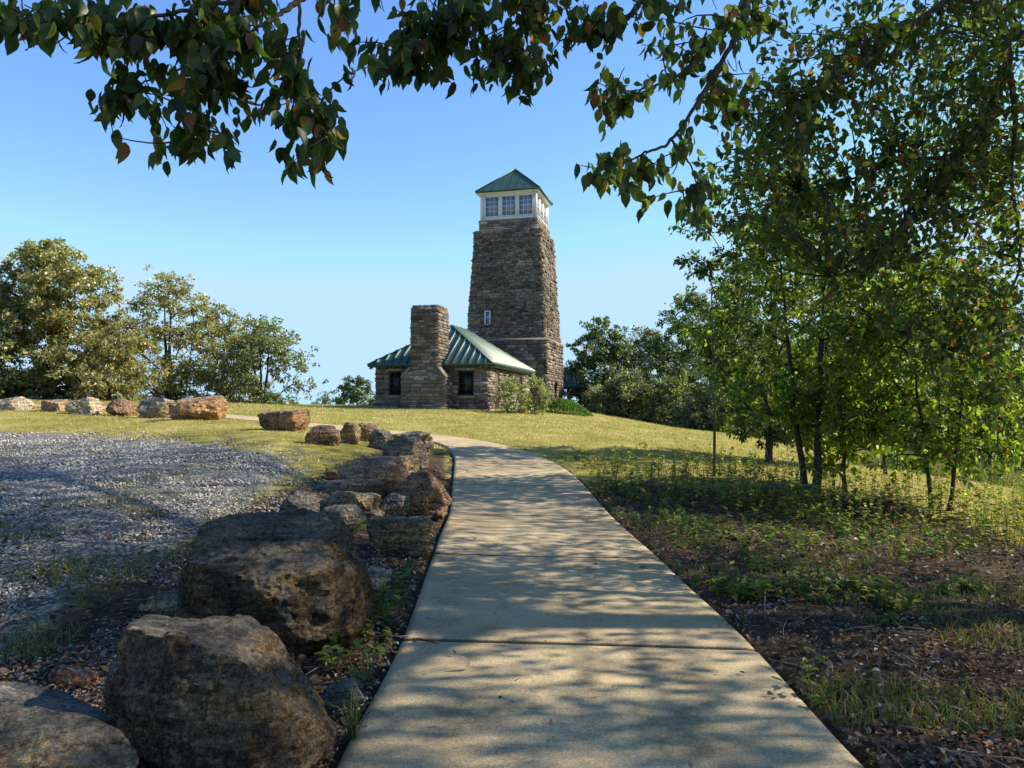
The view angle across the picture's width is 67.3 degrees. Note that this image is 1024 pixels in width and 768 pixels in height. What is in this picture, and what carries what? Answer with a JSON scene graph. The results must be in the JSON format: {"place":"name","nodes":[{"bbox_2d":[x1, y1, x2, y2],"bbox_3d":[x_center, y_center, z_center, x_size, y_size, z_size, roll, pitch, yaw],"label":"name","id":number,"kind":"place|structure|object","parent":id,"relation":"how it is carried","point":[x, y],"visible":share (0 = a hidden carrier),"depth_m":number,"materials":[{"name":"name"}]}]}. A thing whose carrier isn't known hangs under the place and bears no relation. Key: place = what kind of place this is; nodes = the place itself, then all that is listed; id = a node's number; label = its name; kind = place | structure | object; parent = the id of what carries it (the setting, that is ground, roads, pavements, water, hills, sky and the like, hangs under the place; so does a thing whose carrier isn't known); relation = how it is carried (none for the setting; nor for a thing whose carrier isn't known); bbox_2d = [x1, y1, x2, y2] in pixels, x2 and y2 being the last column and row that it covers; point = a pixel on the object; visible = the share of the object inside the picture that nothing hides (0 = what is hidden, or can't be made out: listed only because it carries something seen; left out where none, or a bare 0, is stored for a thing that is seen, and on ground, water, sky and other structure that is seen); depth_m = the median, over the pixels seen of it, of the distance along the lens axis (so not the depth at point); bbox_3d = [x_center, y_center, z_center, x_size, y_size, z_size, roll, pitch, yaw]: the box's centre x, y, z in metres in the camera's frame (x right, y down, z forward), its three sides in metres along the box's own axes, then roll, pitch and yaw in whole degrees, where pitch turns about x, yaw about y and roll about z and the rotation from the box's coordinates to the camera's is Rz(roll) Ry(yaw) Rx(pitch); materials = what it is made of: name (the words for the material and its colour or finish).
{"place":"outdoors","nodes":[
{"label":"outdoors","id":0,"kind":"place"},
{"bbox_2d":[328,682,399,742],"bbox_3d":[-0.648,1.429,3.263,0.186,0.220,0.344,2,-2,-41],"label":"grass tuft","id":1,"kind":"object","parent":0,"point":[351,726],"visible":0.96,"depth_m":3.29,"materials":[{"name":"green plant"}]},
{"bbox_2d":[35,404,863,767],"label":"path","id":2,"kind":"structure","parent":0,"point":[617,626],"depth_m":4.30,"materials":[{"name":"concrete"}]},
{"bbox_2d":[413,638,439,643],"bbox_3d":[-0.525,1.522,4.553,0.191,0.020,0.062,-1,-2,27],"label":"twig","id":3,"kind":"object","parent":2,"relation":"on","point":[416,639],"visible":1,"depth_m":4.56,"materials":[{"name":"brown wood"}]},
{"bbox_2d":[0,400,1023,767],"bbox_3d":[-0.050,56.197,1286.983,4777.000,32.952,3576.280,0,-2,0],"label":"ground","id":4,"kind":"structure","parent":0,"point":[438,458],"depth_m":8.05,"materials":[{"name":"green plant"}]},
{"bbox_2d":[0,396,35,410],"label":"boulder","id":5,"kind":"object","parent":4,"relation":"on","point":[16,403],"visible":0.75,"depth_m":22.60,"materials":[{"name":"beige stone"}]},
{"bbox_2d":[0,289,85,399],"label":"broadleaf tree","id":6,"kind":"object","parent":4,"relation":"on","point":[4,331],"visible":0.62,"depth_m":36.06,"materials":[{"name":"green plant"}]},
{"bbox_2d":[0,681,107,723],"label":"boulder","id":7,"kind":"object","parent":4,"relation":"on","point":[16,694],"visible":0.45,"depth_m":3.21,"materials":[{"name":"grey stone"}]},
{"bbox_2d":[41,399,68,411],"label":"boulder","id":8,"kind":"object","parent":4,"relation":"on","point":[58,405],"visible":0.79,"depth_m":22.21,"materials":[{"name":"brown stone"}]},
{"bbox_2d":[0,706,139,767],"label":"boulder","id":9,"kind":"object","parent":4,"relation":"on","point":[35,737],"visible":1,"depth_m":2.62,"materials":[{"name":"grey stone"}]},
{"bbox_2d":[47,664,98,688],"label":"boulder","id":10,"kind":"object","parent":4,"relation":"on","point":[64,673],"visible":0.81,"depth_m":3.88,"materials":[{"name":"brown stone"}]},
{"bbox_2d":[65,397,102,414],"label":"boulder","id":11,"kind":"object","parent":4,"relation":"on","point":[88,405],"visible":0.93,"depth_m":21.55,"materials":[{"name":"grey stone"}]},
{"bbox_2d":[0,236,182,399],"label":"broadleaf tree","id":12,"kind":"object","parent":4,"relation":"on","point":[41,305],"visible":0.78,"depth_m":36.94,"materials":[{"name":"green plant"}]},
{"bbox_2d":[42,319,168,401],"bbox_3d":[-19.343,-0.754,36.830,5.329,4.740,6.128,0,-2,0],"label":"broadleaf tree","id":13,"kind":"object","parent":4,"relation":"on","point":[120,355],"visible":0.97,"depth_m":36.25,"materials":[{"name":"green plant"}]},
{"bbox_2d":[106,398,138,415],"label":"boulder","id":14,"kind":"object","parent":4,"relation":"on","point":[119,406],"visible":0.93,"depth_m":21.49,"materials":[{"name":"brown stone"}]},
{"bbox_2d":[137,397,173,418],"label":"boulder","id":15,"kind":"object","parent":4,"relation":"on","point":[151,407],"visible":0.77,"depth_m":20.35,"materials":[{"name":"grey stone"}]},
{"bbox_2d":[144,590,179,614],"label":"boulder","id":16,"kind":"object","parent":4,"relation":"on","point":[168,601],"visible":0.66,"depth_m":4.96,"materials":[{"name":"grey stone"}]},
{"bbox_2d":[89,264,256,400],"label":"broadleaf tree","id":17,"kind":"object","parent":4,"relation":"on","point":[169,388],"visible":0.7,"depth_m":41.30,"materials":[{"name":"green plant"}]},
{"bbox_2d":[168,395,228,420],"bbox_3d":[-7.751,0.640,19.002,1.390,0.747,0.961,0,-2,0],"label":"boulder","id":18,"kind":"object","parent":4,"relation":"on","point":[208,407],"visible":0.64,"depth_m":18.70,"materials":[{"name":"brown stone"}]},
{"bbox_2d":[0,429,419,737],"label":"gravel","id":19,"kind":"structure","parent":4,"relation":"on","point":[235,463],"depth_m":8.90,"materials":[{"name":"grey gravel"}]},
{"bbox_2d":[102,614,337,767],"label":"boulder","id":20,"kind":"object","parent":4,"relation":"on","point":[238,691],"visible":0.99,"depth_m":2.93,"materials":[{"name":"brown stone"}]},
{"bbox_2d":[180,299,277,402],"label":"broadleaf tree","id":21,"kind":"object","parent":4,"relation":"on","point":[228,327],"visible":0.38,"depth_m":43.44,"materials":[{"name":"green plant"}]},
{"bbox_2d":[193,314,328,405],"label":"broadleaf tree","id":22,"kind":"object","parent":4,"relation":"on","point":[257,390],"visible":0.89,"depth_m":40.64,"materials":[{"name":"green plant"}]},
{"bbox_2d":[172,508,372,659],"bbox_3d":[-1.479,1.299,4.765,1.217,0.991,1.061,0,-2,0],"label":"boulder","id":23,"kind":"object","parent":4,"relation":"on","point":[298,582],"visible":0.69,"depth_m":4.42,"materials":[{"name":"brown stone"}]},
{"bbox_2d":[257,409,310,431],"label":"boulder","id":24,"kind":"object","parent":4,"relation":"on","point":[293,420],"visible":0.82,"depth_m":15.93,"materials":[{"name":"brown stone"}]},
{"bbox_2d":[279,489,319,511],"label":"boulder","id":25,"kind":"object","parent":4,"relation":"on","point":[296,499],"visible":0.52,"depth_m":7.77,"materials":[{"name":"grey stone"}]},
{"bbox_2d":[311,391,331,404],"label":"shrub","id":26,"kind":"object","parent":4,"relation":"on","point":[326,400],"visible":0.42,"depth_m":61.81,"materials":[{"name":"green plant"}]},
{"bbox_2d":[305,425,339,445],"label":"boulder","id":27,"kind":"object","parent":4,"relation":"on","point":[327,435],"visible":0.83,"depth_m":13.98,"materials":[{"name":"brown stone"}]},
{"bbox_2d":[324,469,337,479],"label":"boulder","id":28,"kind":"object","parent":4,"relation":"on","point":[331,474],"visible":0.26,"depth_m":11.00,"materials":[{"name":"brown stone"}]},
{"bbox_2d":[321,678,364,712],"bbox_3d":[-0.806,1.492,3.657,0.223,0.148,0.175,0,-2,0],"label":"boulder","id":29,"kind":"object","parent":4,"relation":"on","point":[336,693],"visible":0.81,"depth_m":3.60,"materials":[{"name":"grey stone"}]},
{"bbox_2d":[322,504,365,524],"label":"boulder","id":30,"kind":"object","parent":4,"relation":"on","point":[354,513],"visible":0.69,"depth_m":8.24,"materials":[{"name":"grey stone"}]},
{"bbox_2d":[314,478,385,495],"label":"boulder","id":31,"kind":"object","parent":4,"relation":"on","point":[373,485],"visible":0.48,"depth_m":9.89,"materials":[{"name":"grey stone"}]},
{"bbox_2d":[340,422,361,444],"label":"boulder","id":32,"kind":"object","parent":4,"relation":"on","point":[350,432],"visible":1,"depth_m":14.82,"materials":[{"name":"brown stone"}]},
{"bbox_2d":[328,375,374,404],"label":"broadleaf tree","id":33,"kind":"object","parent":4,"relation":"on","point":[355,394],"visible":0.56,"depth_m":65.50,"materials":[{"name":"green plant"}]},
{"bbox_2d":[320,491,384,516],"bbox_3d":[-1.849,1.383,8.879,0.758,0.337,0.597,0,-2,0],"label":"boulder","id":34,"kind":"object","parent":4,"relation":"on","point":[368,504],"visible":0.58,"depth_m":8.69,"materials":[{"name":"grey stone"}]},
{"bbox_2d":[0,0,718,188],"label":"shade tree","id":35,"kind":"object","parent":4,"relation":"on","point":[136,32],"visible":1,"depth_m":3.65,"materials":[{"name":"green plant"}]},
{"bbox_2d":[359,423,378,442],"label":"boulder","id":36,"kind":"object","parent":4,"relation":"on","point":[367,429],"visible":0.6,"depth_m":16.20,"materials":[{"name":"brown stone"}]},
{"bbox_2d":[336,456,407,499],"bbox_3d":[-1.883,1.337,10.572,0.994,0.686,0.764,0,-2,0],"label":"boulder","id":37,"kind":"object","parent":4,"relation":"on","point":[392,471],"visible":0.64,"depth_m":10.33,"materials":[{"name":"grey stone"}]},
{"bbox_2d":[368,429,393,449],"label":"boulder","id":38,"kind":"object","parent":4,"relation":"on","point":[377,438],"visible":0.68,"depth_m":14.96,"materials":[{"name":"grey stone"}]},
{"bbox_2d":[368,567,393,591],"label":"boulder","id":39,"kind":"object","parent":4,"relation":"on","point":[379,576],"visible":0.58,"depth_m":5.87,"materials":[{"name":"grey stone"}]},
{"bbox_2d":[381,492,410,516],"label":"boulder","id":40,"kind":"object","parent":4,"relation":"on","point":[394,504],"visible":0.83,"depth_m":9.10,"materials":[{"name":"grey stone"}]},
{"bbox_2d":[366,515,432,556],"bbox_3d":[-1.058,1.427,7.237,0.626,0.417,0.512,0,-2,-9],"label":"boulder","id":41,"kind":"object","parent":4,"relation":"on","point":[401,535],"visible":0.94,"depth_m":7.08,"materials":[{"name":"grey stone"}]},
{"bbox_2d":[381,437,428,469],"bbox_3d":[-1.898,1.240,13.653,0.835,0.630,0.742,0,-2,0],"label":"boulder","id":42,"kind":"object","parent":4,"relation":"on","point":[405,446],"visible":0.59,"depth_m":13.39,"materials":[{"name":"grey stone"}]},
{"bbox_2d":[397,455,419,475],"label":"boulder","id":43,"kind":"object","parent":4,"relation":"on","point":[412,463],"visible":0.35,"depth_m":12.67,"materials":[{"name":"brown stone"}]},
{"bbox_2d":[392,431,433,452],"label":"boulder","id":44,"kind":"object","parent":4,"relation":"on","point":[426,438],"visible":0.5,"depth_m":16.24,"materials":[{"name":"grey stone"}]},
{"bbox_2d":[402,471,452,520],"bbox_3d":[-1.028,1.350,9.322,0.600,0.593,0.514,0,-2,0],"label":"boulder","id":45,"kind":"object","parent":4,"relation":"on","point":[431,498],"visible":0.9,"depth_m":9.17,"materials":[{"name":"brown stone"}]},
{"bbox_2d":[367,304,536,410],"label":"stone cottage","id":46,"kind":"structure","parent":4,"relation":"on","point":[438,362],"depth_m":38.99,"materials":[{"name":"brown stone"}]},
{"bbox_2d":[389,371,401,394],"bbox_3d":[-6.047,-0.028,39.977,0.700,1.250,0.090,0,-2,14],"label":"window","id":47,"kind":"structure","parent":46,"relation":"in","point":[394,376],"depth_m":39.98,"materials":[{"name":"black glass"}]},
{"bbox_2d":[458,370,473,395],"bbox_3d":[-2.331,-0.042,39.049,0.850,1.280,0.090,0,-2,14],"label":"window","id":48,"kind":"structure","parent":46,"relation":"in","point":[465,379],"depth_m":39.07,"materials":[{"name":"black glass"}]},
{"bbox_2d":[494,372,497,408],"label":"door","id":49,"kind":"structure","parent":46,"relation":"in","point":[496,374],"depth_m":40.49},
{"bbox_2d":[519,376,522,392],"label":"window","id":50,"kind":"structure","parent":46,"relation":"in","point":[520,378],"depth_m":46.13,"materials":[{"name":"black glass"}]},
{"bbox_2d":[488,376,532,413],"bbox_3d":[-0.042,0.746,37.594,2.033,2.345,1.954,0,-2,13],"label":"flowering shrub","id":51,"kind":"object","parent":4,"relation":"on","point":[506,394],"visible":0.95,"depth_m":37.34,"materials":[{"name":"green plant"}]},
{"bbox_2d":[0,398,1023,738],"bbox_3d":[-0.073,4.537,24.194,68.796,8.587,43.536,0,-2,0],"label":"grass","id":52,"kind":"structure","parent":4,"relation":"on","point":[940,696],"depth_m":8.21,"materials":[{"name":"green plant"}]},
{"bbox_2d":[0,441,1023,767],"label":"leaf litter","id":53,"kind":"object","parent":4,"relation":"on","point":[940,739],"visible":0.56,"depth_m":4.65,"materials":[{"name":"brown plant"}]},
{"bbox_2d":[467,168,563,408],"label":"stone tower","id":54,"kind":"structure","parent":4,"relation":"on","point":[513,306],"depth_m":51.25,"materials":[{"name":"brown stone"}]},
{"bbox_2d":[484,310,490,324],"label":"window","id":55,"kind":"structure","parent":54,"relation":"in","point":[487,314],"depth_m":51.15,"materials":[{"name":"blue glass"}]},
{"bbox_2d":[485,196,498,216],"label":"window","id":56,"kind":"structure","parent":54,"relation":"in","point":[491,203],"depth_m":52.17,"materials":[{"name":"blue glass"}]},
{"bbox_2d":[501,195,515,215],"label":"window","id":57,"kind":"structure","parent":54,"relation":"in","point":[508,202],"depth_m":51.89,"materials":[{"name":"blue glass"}]},
{"bbox_2d":[518,194,532,214],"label":"window","id":58,"kind":"structure","parent":54,"relation":"in","point":[525,201],"depth_m":51.60,"materials":[{"name":"blue glass"}]},
{"bbox_2d":[537,196,539,216],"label":"window","id":59,"kind":"structure","parent":54,"relation":"in","point":[538,199],"depth_m":52.50,"materials":[{"name":"white paint"}]},
{"bbox_2d":[540,199,542,219],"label":"window","id":60,"kind":"structure","parent":54,"relation":"in","point":[541,203],"depth_m":53.33,"materials":[{"name":"white paint"}]},
{"bbox_2d":[544,205,545,223],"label":"window","id":61,"kind":"structure","parent":54,"relation":"in","point":[544,205],"depth_m":54.52,"materials":[{"name":"white paint"}]},
{"bbox_2d":[514,374,553,414],"bbox_3d":[1.075,0.722,38.530,1.786,2.538,2.413,0,-2,-11],"label":"flowering shrub","id":62,"kind":"object","parent":4,"relation":"on","point":[542,392],"visible":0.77,"depth_m":38.19,"materials":[{"name":"green plant"}]},
{"bbox_2d":[98,489,1023,767],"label":"fallen twigs","id":63,"kind":"object","parent":4,"relation":"on","point":[960,751],"visible":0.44,"depth_m":4.69,"materials":[{"name":"brown wood"}]},
{"bbox_2d":[535,398,592,416],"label":"creeping shrub","id":64,"kind":"object","parent":4,"relation":"on","point":[571,406],"visible":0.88,"depth_m":40.92,"materials":[{"name":"green plant"}]},
{"bbox_2d":[563,367,595,412],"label":"open porch","id":65,"kind":"object","parent":4,"relation":"on","point":[574,383],"visible":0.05,"depth_m":58.13,"materials":[{"name":"green metal"}]},
{"bbox_2d":[563,315,646,413],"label":"broadleaf tree","id":66,"kind":"object","parent":4,"relation":"on","point":[615,353],"visible":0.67,"depth_m":59.39,"materials":[{"name":"green plant"}]},
{"bbox_2d":[584,366,660,421],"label":"bush","id":67,"kind":"object","parent":4,"relation":"on","point":[623,388],"visible":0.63,"depth_m":51.04,"materials":[{"name":"green plant"}]},
{"bbox_2d":[612,325,688,411],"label":"broadleaf tree","id":68,"kind":"object","parent":4,"relation":"on","point":[649,332],"visible":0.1,"depth_m":61.72,"materials":[{"name":"green plant"}]},
{"bbox_2d":[616,369,709,428],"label":"bush","id":69,"kind":"object","parent":4,"relation":"on","point":[668,395],"visible":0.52,"depth_m":49.12,"materials":[{"name":"green plant"}]},
{"bbox_2d":[314,459,1013,710],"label":"seedlings","id":70,"kind":"object","parent":4,"relation":"on","point":[748,582],"visible":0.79,"depth_m":7.16,"materials":[{"name":"green plant"}]},
{"bbox_2d":[628,287,723,422],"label":"broadleaf tree","id":71,"kind":"object","parent":4,"relation":"on","point":[686,355],"visible":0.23,"depth_m":55.54,"materials":[{"name":"green plant"}]},
{"bbox_2d":[668,318,754,435],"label":"woodland tree","id":72,"kind":"object","parent":4,"relation":"on","point":[688,365],"visible":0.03,"depth_m":65.69,"materials":[{"name":"green plant"}]},
{"bbox_2d":[658,379,767,436],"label":"bush","id":73,"kind":"object","parent":4,"relation":"on","point":[700,417],"visible":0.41,"depth_m":43.94,"materials":[{"name":"green plant"}]},
{"bbox_2d":[711,292,715,475],"bbox_3d":[3.725,0.093,14.194,0.079,3.601,0.060,0,-2,0],"label":"bare sapling","id":74,"kind":"object","parent":4,"relation":"on","point":[714,432],"visible":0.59,"depth_m":14.17,"materials":[{"name":"brown plant"}]},
{"bbox_2d":[704,302,792,438],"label":"woodland tree","id":75,"kind":"object","parent":4,"relation":"on","point":[756,321],"visible":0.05,"depth_m":46.42,"materials":[{"name":"green plant"}]},
{"bbox_2d":[668,151,864,462],"bbox_3d":[6.182,-1.827,18.962,4.263,8.532,5.548,-1,-2,36],"label":"oak tree","id":76,"kind":"object","parent":4,"relation":"on","point":[739,288],"visible":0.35,"depth_m":18.72,"materials":[{"name":"green plant"}]},
{"bbox_2d":[736,319,808,442],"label":"woodland tree","id":77,"kind":"object","parent":4,"relation":"on","point":[805,335],"visible":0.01,"depth_m":59.32,"materials":[{"name":"green plant"}]},
{"bbox_2d":[762,483,790,494],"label":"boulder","id":78,"kind":"object","parent":4,"relation":"on","point":[780,486],"visible":0.4,"depth_m":12.19,"materials":[{"name":"grey stone"}]},
{"bbox_2d":[745,315,830,444],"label":"woodland tree","id":79,"kind":"object","parent":4,"relation":"on","point":[764,372],"visible":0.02,"depth_m":51.93,"materials":[{"name":"green plant"}]},
{"bbox_2d":[559,434,1023,547],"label":"tall weeds","id":80,"kind":"object","parent":4,"relation":"on","point":[1018,524],"visible":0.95,"depth_m":11.58,"materials":[{"name":"green plant"}]},
{"bbox_2d":[574,0,1023,409],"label":"shade tree","id":81,"kind":"object","parent":4,"relation":"on","point":[963,137],"visible":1,"depth_m":6.50,"materials":[{"name":"green plant"}]},
{"bbox_2d":[795,484,819,494],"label":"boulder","id":82,"kind":"object","parent":4,"relation":"on","point":[808,486],"visible":0.44,"depth_m":12.44,"materials":[{"name":"grey stone"}]},
{"bbox_2d":[664,161,956,491],"bbox_3d":[4.896,-0.830,13.305,5.216,6.058,3.119,-2,-3,45],"label":"young tree","id":83,"kind":"object","parent":4,"relation":"on","point":[776,284],"visible":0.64,"depth_m":12.81,"materials":[{"name":"green plant"}]},
{"bbox_2d":[761,337,861,446],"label":"woodland tree","id":84,"kind":"object","parent":4,"relation":"on","point":[835,431],"visible":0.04,"depth_m":45.73,"materials":[{"name":"green plant"}]},
{"bbox_2d":[768,321,917,491],"bbox_3d":[5.681,0.572,13.175,2.115,3.341,2.715,0,-2,0],"label":"young tree","id":85,"kind":"object","parent":4,"relation":"on","point":[832,443],"visible":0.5,"depth_m":13.04,"materials":[{"name":"green plant"}]},
{"bbox_2d":[791,355,907,449],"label":"woodland tree","id":86,"kind":"object","parent":4,"relation":"on","point":[866,445],"depth_m":48.58,"materials":[{"name":"green plant"}]},
{"bbox_2d":[804,491,933,517],"bbox_3d":[5.407,1.774,11.291,1.956,0.350,1.284,0,-2,0],"label":"brush heap","id":87,"kind":"object","parent":4,"relation":"on","point":[886,504],"visible":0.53,"depth_m":11.15,"materials":[{"name":"green plant"}]},
{"bbox_2d":[777,225,1015,474],"bbox_3d":[9.748,-0.741,19.814,5.908,7.195,4.317,-1,-2,29],"label":"young tree","id":88,"kind":"object","parent":4,"relation":"on","point":[862,312],"visible":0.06,"depth_m":19.55,"materials":[{"name":"green plant"}]},
{"bbox_2d":[846,358,959,451],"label":"woodland tree","id":89,"kind":"object","parent":4,"relation":"on","point":[932,383],"visible":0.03,"depth_m":42.02,"materials":[{"name":"green plant"}]},
{"bbox_2d":[827,237,1023,510],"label":"young tree","id":90,"kind":"object","parent":4,"relation":"on","point":[926,435],"visible":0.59,"depth_m":11.80,"materials":[{"name":"green plant"}]},
{"bbox_2d":[888,348,985,459],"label":"woodland tree","id":91,"kind":"object","parent":4,"relation":"on","point":[942,409],"visible":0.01,"depth_m":46.51,"materials":[{"name":"green plant"}]},
{"bbox_2d":[851,444,1023,487],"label":"tall grass","id":92,"kind":"structure","parent":4,"relation":"on","point":[1009,478],"depth_m":24.28,"materials":[{"name":"green plant"}]},
{"bbox_2d":[886,343,1023,472],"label":"woodland tree","id":93,"kind":"object","parent":4,"relation":"on","point":[980,449],"visible":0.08,"depth_m":41.01,"materials":[{"name":"green plant"}]},
{"bbox_2d":[936,328,1023,472],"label":"woodland tree","id":94,"kind":"object","parent":4,"relation":"on","point":[1011,427],"visible":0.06,"depth_m":42.41,"materials":[{"name":"green plant"}]},
{"bbox_2d":[941,333,1023,473],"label":"woodland tree","id":95,"kind":"object","parent":4,"relation":"on","point":[1007,409],"visible":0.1,"depth_m":40.76,"materials":[{"name":"green plant"}]},
{"bbox_2d":[943,347,1022,472],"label":"woodland tree","id":96,"kind":"object","parent":4,"relation":"on","point":[991,453],"visible":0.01,"depth_m":56.59,"materials":[{"name":"green plant"}]},
{"bbox_2d":[0,0,1023,404],"label":"sky","id":97,"kind":"structure","parent":0,"point":[345,265],"materials":[{"name":"blue"}]}
]}

